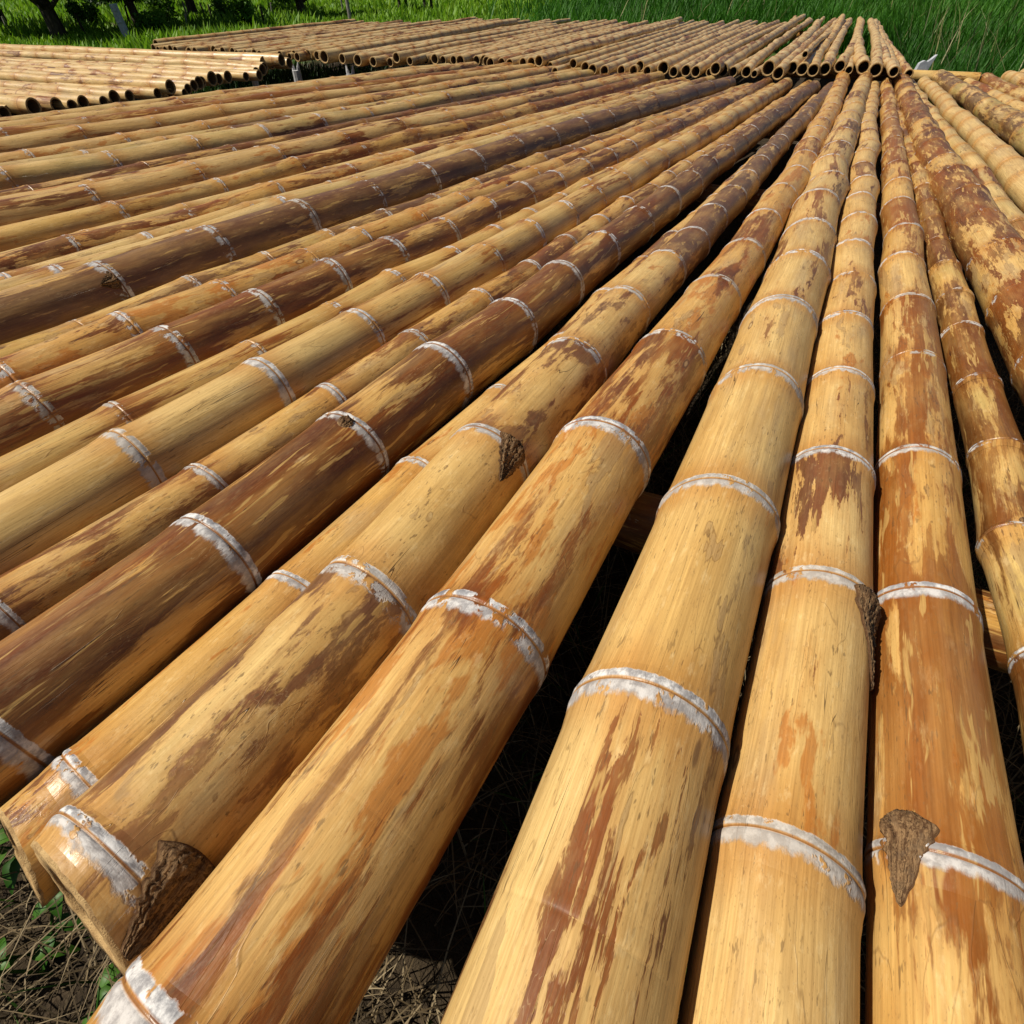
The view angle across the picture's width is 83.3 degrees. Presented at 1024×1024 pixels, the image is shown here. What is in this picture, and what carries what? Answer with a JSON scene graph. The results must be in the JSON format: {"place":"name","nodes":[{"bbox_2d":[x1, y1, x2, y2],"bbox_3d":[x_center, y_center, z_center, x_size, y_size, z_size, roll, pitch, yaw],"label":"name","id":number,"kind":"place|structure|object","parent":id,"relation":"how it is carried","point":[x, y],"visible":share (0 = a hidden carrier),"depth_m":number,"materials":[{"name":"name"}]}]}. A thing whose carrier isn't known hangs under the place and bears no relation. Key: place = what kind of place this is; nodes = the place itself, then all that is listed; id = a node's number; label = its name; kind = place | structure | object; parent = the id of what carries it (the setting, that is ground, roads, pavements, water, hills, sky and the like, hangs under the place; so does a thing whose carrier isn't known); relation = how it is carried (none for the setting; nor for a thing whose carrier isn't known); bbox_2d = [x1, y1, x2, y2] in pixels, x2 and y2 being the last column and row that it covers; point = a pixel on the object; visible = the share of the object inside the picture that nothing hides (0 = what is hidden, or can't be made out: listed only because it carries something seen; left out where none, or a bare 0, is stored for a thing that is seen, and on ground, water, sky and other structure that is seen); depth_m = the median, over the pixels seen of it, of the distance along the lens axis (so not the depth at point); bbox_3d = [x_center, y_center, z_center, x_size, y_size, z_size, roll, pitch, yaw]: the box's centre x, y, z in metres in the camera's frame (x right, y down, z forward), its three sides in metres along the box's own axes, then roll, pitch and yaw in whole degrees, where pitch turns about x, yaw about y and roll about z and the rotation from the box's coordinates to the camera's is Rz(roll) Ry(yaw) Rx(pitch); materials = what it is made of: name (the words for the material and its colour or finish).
{"place":"outdoors","nodes":[
{"label":"outdoors","id":0,"kind":"place"},
{"bbox_2d":[0,0,743,48],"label":"field grass","id":1,"kind":"structure","parent":0,"point":[26,25],"depth_m":16.28,"materials":[{"name":"green plant"}]},
{"bbox_2d":[0,0,1023,1023],"bbox_3d":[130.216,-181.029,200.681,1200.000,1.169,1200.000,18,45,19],"label":"ground","id":2,"kind":"structure","parent":0,"point":[420,972],"depth_m":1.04,"materials":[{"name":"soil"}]},
{"bbox_2d":[0,828,20,894],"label":"weed plant","id":3,"kind":"object","parent":2,"relation":"on","point":[11,865],"visible":0.08,"depth_m":0.89,"materials":[{"name":"green plant"}]},
{"bbox_2d":[0,891,84,982],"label":"weed plant","id":4,"kind":"object","parent":2,"relation":"on","point":[38,955],"visible":0.6,"depth_m":0.85,"materials":[{"name":"green plant"}]},
{"bbox_2d":[29,0,67,39],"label":"tree trunk","id":5,"kind":"object","parent":2,"relation":"on","point":[53,22],"visible":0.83,"depth_m":13.18,"materials":[{"name":"brown plant"}]},
{"bbox_2d":[64,0,101,25],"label":"shrub","id":6,"kind":"object","parent":2,"relation":"on","point":[87,11],"visible":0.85,"depth_m":16.43,"materials":[{"name":"green plant"}]},
{"bbox_2d":[132,8,171,34],"bbox_3d":[-8.437,-11.431,13.560,0.856,0.664,0.813,-15,44,-16],"label":"shrub","id":7,"kind":"object","parent":2,"relation":"on","point":[147,23],"visible":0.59,"depth_m":13.44,"materials":[{"name":"green plant"}]},
{"bbox_2d":[188,60,428,94],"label":"shade weeds","id":8,"kind":"object","parent":2,"relation":"on","point":[275,76],"visible":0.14,"depth_m":8.32,"materials":[{"name":"plant"}]},
{"bbox_2d":[685,184,881,233],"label":"support beam","id":9,"kind":"structure","parent":2,"relation":"on","point":[711,189],"depth_m":2.72,"materials":[{"name":"brown wood"}]},
{"bbox_2d":[0,63,449,121],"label":"bamboo pole","id":10,"kind":"object","parent":9,"relation":"on","point":[81,109],"visible":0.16,"depth_m":3.86,"materials":[{"name":"brown wood"}]},
{"bbox_2d":[0,77,772,456],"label":"bamboo pole","id":11,"kind":"object","parent":9,"relation":"on","point":[46,403],"visible":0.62,"depth_m":1.38,"materials":[{"name":"brown wood"}]},
{"bbox_2d":[0,83,774,491],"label":"bamboo pole","id":12,"kind":"object","parent":9,"relation":"on","point":[32,457],"visible":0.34,"depth_m":1.22,"materials":[{"name":"brown wood"}]},
{"bbox_2d":[0,80,811,640],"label":"bamboo pole","id":13,"kind":"object","parent":9,"relation":"on","point":[38,584],"visible":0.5,"depth_m":0.98,"materials":[{"name":"brown wood"}]},
{"bbox_2d":[86,69,849,1023],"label":"bamboo pole","id":14,"kind":"object","parent":9,"relation":"on","point":[300,905],"visible":0.96,"depth_m":0.56,"materials":[{"name":"brown wood"}]},
{"bbox_2d":[677,81,881,1023],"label":"bamboo pole","id":15,"kind":"object","parent":9,"relation":"on","point":[778,926],"visible":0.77,"depth_m":0.60,"materials":[{"name":"brown wood"}]},
{"bbox_2d":[917,76,1023,212],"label":"bamboo pole","id":16,"kind":"object","parent":9,"relation":"on","point":[1003,161],"visible":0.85,"depth_m":3.05,"materials":[{"name":"brown wood"}]},
{"bbox_2d":[932,69,1023,156],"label":"bamboo pole","id":17,"kind":"object","parent":9,"relation":"on","point":[1003,121],"visible":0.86,"depth_m":3.85,"materials":[{"name":"brown wood"}]},
{"bbox_2d":[778,31,804,39],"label":"support beam","id":18,"kind":"structure","parent":2,"relation":"on","point":[800,33],"depth_m":8.84,"materials":[{"name":"brown wood"}]},
{"bbox_2d":[257,19,481,52],"bbox_3d":[-1.734,-7.070,8.549,0.140,0.228,5.515,18,45,19],"label":"bamboo pole","id":19,"kind":"object","parent":18,"relation":"on","point":[299,45],"visible":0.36,"depth_m":7.74,"materials":[{"name":"brown wood"}]},
{"bbox_2d":[534,20,678,66],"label":"bamboo pole","id":20,"kind":"object","parent":18,"relation":"on","point":[543,59],"visible":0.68,"depth_m":6.74,"materials":[{"name":"brown wood"}]},
{"bbox_2d":[657,25,756,74],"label":"bamboo pole","id":21,"kind":"object","parent":18,"relation":"on","point":[665,66],"visible":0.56,"depth_m":6.12,"materials":[{"name":"brown wood"}]},
{"bbox_2d":[680,20,779,76],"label":"bamboo pole","id":22,"kind":"object","parent":18,"relation":"on","point":[686,70],"visible":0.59,"depth_m":6.33,"materials":[{"name":"brown wood"}]},
{"bbox_2d":[691,22,786,77],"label":"bamboo pole","id":23,"kind":"object","parent":18,"relation":"on","point":[699,69],"visible":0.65,"depth_m":6.26,"materials":[{"name":"brown wood"}]},
{"bbox_2d":[790,104,880,123],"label":"support beam","id":24,"kind":"structure","parent":2,"relation":"on","point":[878,117],"depth_m":4.67,"materials":[{"name":"brown wood"}]},
{"bbox_2d":[0,63,536,152],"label":"bamboo pole","id":25,"kind":"object","parent":24,"relation":"on","point":[63,134],"visible":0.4,"depth_m":3.44,"materials":[{"name":"brown wood"}]},
{"bbox_2d":[0,65,559,162],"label":"bamboo pole","id":26,"kind":"object","parent":24,"relation":"on","point":[132,136],"visible":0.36,"depth_m":3.32,"materials":[{"name":"brown wood"}]},
{"bbox_2d":[0,77,685,272],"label":"bamboo pole","id":27,"kind":"object","parent":24,"relation":"on","point":[63,245],"visible":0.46,"depth_m":2.13,"materials":[{"name":"brown wood"}]},
{"bbox_2d":[0,83,749,356],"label":"bamboo pole","id":28,"kind":"object","parent":24,"relation":"on","point":[184,283],"visible":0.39,"depth_m":1.76,"materials":[{"name":"brown wood"}]},
{"bbox_2d":[0,83,752,388],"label":"bamboo pole","id":29,"kind":"object","parent":24,"relation":"on","point":[110,329],"visible":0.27,"depth_m":1.49,"materials":[{"name":"brown wood"}]},
{"bbox_2d":[30,82,833,975],"bbox_3d":[1.200,-1.693,2.782,0.169,0.171,6.927,19,46,20],"label":"bamboo pole","id":30,"kind":"object","parent":24,"relation":"on","point":[134,846],"visible":0.88,"depth_m":0.65,"materials":[{"name":"brown wood"}]},
{"bbox_2d":[440,71,872,1023],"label":"bamboo pole","id":31,"kind":"object","parent":24,"relation":"on","point":[590,913],"visible":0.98,"depth_m":0.56,"materials":[{"name":"brown wood"}]},
{"bbox_2d":[892,84,1023,752],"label":"bamboo pole","id":32,"kind":"object","parent":24,"relation":"on","point":[993,442],"visible":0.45,"depth_m":1.09,"materials":[{"name":"brown wood"}]},
{"bbox_2d":[705,64,981,82],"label":"support beam","id":33,"kind":"structure","parent":2,"relation":"on","point":[916,76],"depth_m":5.62,"materials":[{"name":"brown wood"}]},
{"bbox_2d":[153,19,355,43],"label":"bamboo pole","id":34,"kind":"object","parent":33,"relation":"on","point":[201,36],"visible":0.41,"depth_m":8.78,"materials":[{"name":"brown wood"}]},
{"bbox_2d":[211,22,410,50],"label":"bamboo pole","id":35,"kind":"object","parent":33,"relation":"on","point":[213,47],"visible":0.3,"depth_m":8.04,"materials":[{"name":"brown wood"}]},
{"bbox_2d":[230,19,441,51],"bbox_3d":[-2.343,-7.159,8.639,0.118,0.226,4.914,18,45,19],"label":"bamboo pole","id":36,"kind":"object","parent":33,"relation":"on","point":[232,49],"visible":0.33,"depth_m":8.38,"materials":[{"name":"brown wood"}]},
{"bbox_2d":[319,18,517,63],"bbox_3d":[-1.023,-6.617,8.018,0.143,0.267,5.001,17,45,18],"label":"bamboo pole","id":37,"kind":"object","parent":33,"relation":"on","point":[328,56],"visible":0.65,"depth_m":7.45,"materials":[{"name":"brown wood"}]},
{"bbox_2d":[353,24,545,66],"bbox_3d":[-0.562,-6.390,7.811,0.137,0.210,5.046,18,45,19],"label":"bamboo pole","id":38,"kind":"object","parent":33,"relation":"on","point":[361,59],"visible":0.44,"depth_m":6.99,"materials":[{"name":"brown wood"}]},
{"bbox_2d":[392,22,573,63],"bbox_3d":[-0.132,-6.363,7.745,0.125,0.194,5.031,18,45,19],"label":"bamboo pole","id":39,"kind":"object","parent":33,"relation":"on","point":[401,56],"visible":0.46,"depth_m":6.76,"materials":[{"name":"brown wood"}]},
{"bbox_2d":[431,19,607,63],"bbox_3d":[0.381,-6.609,8.017,0.121,0.245,5.449,19,45,19],"label":"bamboo pole","id":40,"kind":"object","parent":33,"relation":"on","point":[435,58],"visible":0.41,"depth_m":7.07,"materials":[{"name":"brown wood"}]},
{"bbox_2d":[456,20,617,62],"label":"bamboo pole","id":41,"kind":"object","parent":33,"relation":"on","point":[465,57],"visible":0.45,"depth_m":6.99,"materials":[{"name":"brown wood"}]},
{"bbox_2d":[498,24,638,63],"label":"bamboo pole","id":42,"kind":"object","parent":33,"relation":"on","point":[505,58],"visible":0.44,"depth_m":7.06,"materials":[{"name":"brown wood"}]},
{"bbox_2d":[547,20,694,65],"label":"bamboo pole","id":43,"kind":"object","parent":33,"relation":"on","point":[563,60],"visible":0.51,"depth_m":6.80,"materials":[{"name":"brown wood"}]},
{"bbox_2d":[569,20,705,67],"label":"bamboo pole","id":44,"kind":"object","parent":33,"relation":"on","point":[576,62],"visible":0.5,"depth_m":6.41,"materials":[{"name":"brown wood"}]},
{"bbox_2d":[581,21,708,69],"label":"bamboo pole","id":45,"kind":"object","parent":33,"relation":"on","point":[585,65],"visible":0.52,"depth_m":6.84,"materials":[{"name":"brown wood"}]},
{"bbox_2d":[588,20,723,74],"bbox_3d":[2.116,-6.127,7.488,0.111,0.249,6.120,18,45,19],"label":"bamboo pole","id":46,"kind":"object","parent":33,"relation":"on","point":[597,65],"visible":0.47,"depth_m":6.53,"materials":[{"name":"brown wood"}]},
{"bbox_2d":[600,23,724,73],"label":"bamboo pole","id":47,"kind":"object","parent":33,"relation":"on","point":[611,67],"visible":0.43,"depth_m":6.12,"materials":[{"name":"brown wood"}]},
{"bbox_2d":[710,23,797,75],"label":"bamboo pole","id":48,"kind":"object","parent":33,"relation":"on","point":[720,61],"visible":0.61,"depth_m":5.62,"materials":[{"name":"brown wood"}]},
{"bbox_2d":[716,14,805,77],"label":"bamboo pole","id":49,"kind":"object","parent":33,"relation":"on","point":[746,53],"visible":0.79,"depth_m":6.42,"materials":[{"name":"brown wood"}]},
{"bbox_2d":[741,18,812,77],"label":"bamboo pole","id":50,"kind":"object","parent":33,"relation":"on","point":[754,62],"visible":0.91,"depth_m":6.29,"materials":[{"name":"brown wood"}]},
{"bbox_2d":[761,19,820,76],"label":"bamboo pole","id":51,"kind":"object","parent":33,"relation":"on","point":[770,64],"visible":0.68,"depth_m":5.78,"materials":[{"name":"brown wood"}]},
{"bbox_2d":[772,18,835,79],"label":"bamboo pole","id":52,"kind":"object","parent":33,"relation":"on","point":[781,69],"visible":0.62,"depth_m":5.78,"materials":[{"name":"brown wood"}]},
{"bbox_2d":[796,14,844,75],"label":"bamboo pole","id":53,"kind":"object","parent":33,"relation":"on","point":[802,68],"visible":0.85,"depth_m":6.38,"materials":[{"name":"brown wood"}]},
{"bbox_2d":[819,18,851,75],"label":"bamboo pole","id":54,"kind":"object","parent":33,"relation":"on","point":[828,62],"visible":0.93,"depth_m":5.94,"materials":[{"name":"brown wood"}]},
{"bbox_2d":[852,18,870,74],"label":"bamboo pole","id":55,"kind":"object","parent":33,"relation":"on","point":[862,63],"visible":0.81,"depth_m":5.74,"materials":[{"name":"brown wood"}]},
{"bbox_2d":[867,18,882,77],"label":"bamboo pole","id":56,"kind":"object","parent":33,"relation":"on","point":[876,61],"visible":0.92,"depth_m":5.98,"materials":[{"name":"brown wood"}]},
{"bbox_2d":[733,121,1006,145],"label":"support beam","id":57,"kind":"structure","parent":2,"relation":"on","point":[774,131],"depth_m":4.12,"materials":[{"name":"brown wood"}]},
{"bbox_2d":[0,62,518,136],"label":"bamboo pole","id":58,"kind":"object","parent":57,"relation":"on","point":[16,130],"visible":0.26,"depth_m":3.65,"materials":[{"name":"brown wood"}]},
{"bbox_2d":[0,67,580,165],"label":"bamboo pole","id":59,"kind":"object","parent":57,"relation":"on","point":[116,146],"visible":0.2,"depth_m":3.12,"materials":[{"name":"brown wood"}]},
{"bbox_2d":[0,72,629,198],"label":"bamboo pole","id":60,"kind":"object","parent":57,"relation":"on","point":[93,180],"visible":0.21,"depth_m":2.72,"materials":[{"name":"brown wood"}]},
{"bbox_2d":[0,72,647,225],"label":"bamboo pole","id":61,"kind":"object","parent":57,"relation":"on","point":[16,209],"visible":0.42,"depth_m":2.45,"materials":[{"name":"brown wood"}]},
{"bbox_2d":[635,20,749,71],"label":"bamboo pole","id":62,"kind":"object","parent":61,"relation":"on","point":[658,57],"visible":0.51,"depth_m":6.25,"materials":[{"name":"brown wood"}]},
{"bbox_2d":[0,71,664,251],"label":"bamboo pole","id":63,"kind":"object","parent":57,"relation":"on","point":[22,233],"visible":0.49,"depth_m":2.47,"materials":[{"name":"brown wood"}]},
{"bbox_2d":[0,75,717,290],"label":"bamboo pole","id":64,"kind":"object","parent":57,"relation":"on","point":[38,273],"visible":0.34,"depth_m":2.10,"materials":[{"name":"brown wood"}]},
{"bbox_2d":[0,78,792,574],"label":"bamboo pole","id":65,"kind":"object","parent":57,"relation":"on","point":[82,488],"visible":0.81,"depth_m":1.12,"materials":[{"name":"brown wood"}]},
{"bbox_2d":[0,80,820,806],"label":"bamboo pole","id":66,"kind":"object","parent":57,"relation":"on","point":[76,666],"visible":1,"depth_m":0.84,"materials":[{"name":"brown wood"}]},
{"bbox_2d":[864,78,1023,1023],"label":"bamboo pole","id":67,"kind":"object","parent":57,"relation":"on","point":[944,870],"visible":1,"depth_m":0.62,"materials":[{"name":"brown wood"}]},
{"bbox_2d":[912,79,1023,238],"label":"bamboo pole","id":68,"kind":"object","parent":57,"relation":"on","point":[972,159],"visible":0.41,"depth_m":2.64,"materials":[{"name":"brown wood"}]},
{"bbox_2d":[979,72,1023,101],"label":"bamboo pole","id":69,"kind":"object","parent":57,"relation":"on","point":[992,80],"visible":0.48,"depth_m":4.83,"materials":[{"name":"brown wood"}]},
{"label":"support beam","id":70,"kind":"object","parent":2,"relation":"on","visible":0},
{"bbox_2d":[0,88,88,107],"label":"bamboo pole","id":71,"kind":"object","parent":70,"relation":"on","point":[81,100],"visible":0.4,"depth_m":4.33,"materials":[{"name":"brown wood"}]},
{"bbox_2d":[0,81,120,103],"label":"bamboo pole","id":72,"kind":"object","parent":70,"relation":"on","point":[111,96],"visible":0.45,"depth_m":4.54,"materials":[{"name":"brown wood"}]},
{"bbox_2d":[0,65,203,89],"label":"bamboo pole","id":73,"kind":"object","parent":70,"relation":"on","point":[199,81],"visible":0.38,"depth_m":5.42,"materials":[{"name":"brown wood"}]},
{"bbox_2d":[0,59,217,85],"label":"bamboo pole","id":74,"kind":"object","parent":70,"relation":"on","point":[210,77],"visible":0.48,"depth_m":5.57,"materials":[{"name":"brown wood"}]},
{"bbox_2d":[0,57,231,83],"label":"bamboo pole","id":75,"kind":"object","parent":70,"relation":"on","point":[226,75],"visible":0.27,"depth_m":5.67,"materials":[{"name":"brown wood"}]},
{"bbox_2d":[0,50,266,75],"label":"bamboo pole","id":76,"kind":"object","parent":70,"relation":"on","point":[108,58],"visible":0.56,"depth_m":6.58,"materials":[{"name":"brown wood"}]},
{"bbox_2d":[11,44,268,69],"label":"bamboo pole","id":77,"kind":"object","parent":70,"relation":"on","point":[251,58],"visible":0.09,"depth_m":6.32,"materials":[{"name":"brown wood"}]},
{"bbox_2d":[0,44,284,66],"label":"bamboo pole","id":78,"kind":"object","parent":70,"relation":"on","point":[273,59],"visible":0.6,"depth_m":6.68,"materials":[{"name":"brown wood"}]},
{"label":"bamboo pole","id":79,"kind":"object","parent":70,"relation":"on","visible":0},
{"bbox_2d":[0,94,41,114],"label":"bamboo pole","id":80,"kind":"object","parent":79,"relation":"on","point":[22,105],"visible":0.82,"depth_m":3.89,"materials":[{"name":"brown wood"}]},
{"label":"support beam","id":81,"kind":"object","parent":2,"relation":"on","visible":0},
{"bbox_2d":[55,82,162,98],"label":"bamboo pole","id":82,"kind":"object","parent":81,"relation":"on","point":[146,93],"visible":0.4,"depth_m":4.68,"materials":[{"name":"brown wood"}]},
{"bbox_2d":[162,88,174,97],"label":"bamboo pole","id":83,"kind":"object","parent":81,"relation":"on","point":[166,95],"visible":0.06,"depth_m":4.70,"materials":[{"name":"brown wood"}]},
{"bbox_2d":[0,71,175,94],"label":"bamboo pole","id":84,"kind":"object","parent":83,"relation":"on","point":[162,85],"visible":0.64,"depth_m":4.83,"materials":[{"name":"brown wood"}]},
{"bbox_3d":[-0.815,-0.172,1.606,0.103,0.289,0.108,18,45,19],"label":"support post","id":85,"kind":"object","parent":2,"relation":"on","visible":0},
{"bbox_2d":[419,431,1007,673],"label":"support beam","id":86,"kind":"structure","parent":85,"relation":"on","point":[634,531],"depth_m":1.03,"materials":[{"name":"brown wood"}]},
{"bbox_2d":[0,61,478,126],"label":"bamboo pole","id":87,"kind":"object","parent":86,"relation":"on","point":[377,76],"visible":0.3,"depth_m":4.04,"materials":[{"name":"brown wood"}]},
{"bbox_2d":[0,68,599,189],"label":"bamboo pole","id":88,"kind":"object","parent":86,"relation":"on","point":[21,174],"visible":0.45,"depth_m":2.92,"materials":[{"name":"brown wood"}]},
{"bbox_2d":[0,72,616,195],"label":"bamboo pole","id":89,"kind":"object","parent":86,"relation":"on","point":[140,165],"visible":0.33,"depth_m":2.88,"materials":[{"name":"brown wood"}]},
{"bbox_2d":[0,79,667,253],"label":"bamboo pole","id":90,"kind":"object","parent":86,"relation":"on","point":[177,207],"visible":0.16,"depth_m":2.43,"materials":[{"name":"brown wood"}]},
{"bbox_2d":[0,79,689,279],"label":"bamboo pole","id":91,"kind":"object","parent":86,"relation":"on","point":[146,235],"visible":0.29,"depth_m":2.01,"materials":[{"name":"brown wood"}]},
{"bbox_2d":[0,76,735,344],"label":"bamboo pole","id":92,"kind":"object","parent":86,"relation":"on","point":[42,304],"visible":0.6,"depth_m":1.81,"materials":[{"name":"brown wood"}]},
{"bbox_2d":[0,94,817,907],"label":"bamboo pole","id":93,"kind":"object","parent":86,"relation":"on","point":[30,810],"visible":0.29,"depth_m":0.69,"materials":[{"name":"brown wood"}]},
{"bbox_2d":[892,72,1023,405],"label":"bamboo pole","id":94,"kind":"object","parent":86,"relation":"on","point":[986,239],"visible":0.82,"depth_m":1.82,"materials":[{"name":"brown wood"}]},
{"bbox_2d":[964,78,1023,110],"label":"bamboo pole","id":95,"kind":"object","parent":86,"relation":"on","point":[1004,98],"visible":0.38,"depth_m":4.51,"materials":[{"name":"brown wood"}]},
{"bbox_2d":[464,0,1023,107],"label":"meadow grass","id":96,"kind":"structure","parent":0,"point":[890,12],"depth_m":10.38,"materials":[{"name":"green plant"}]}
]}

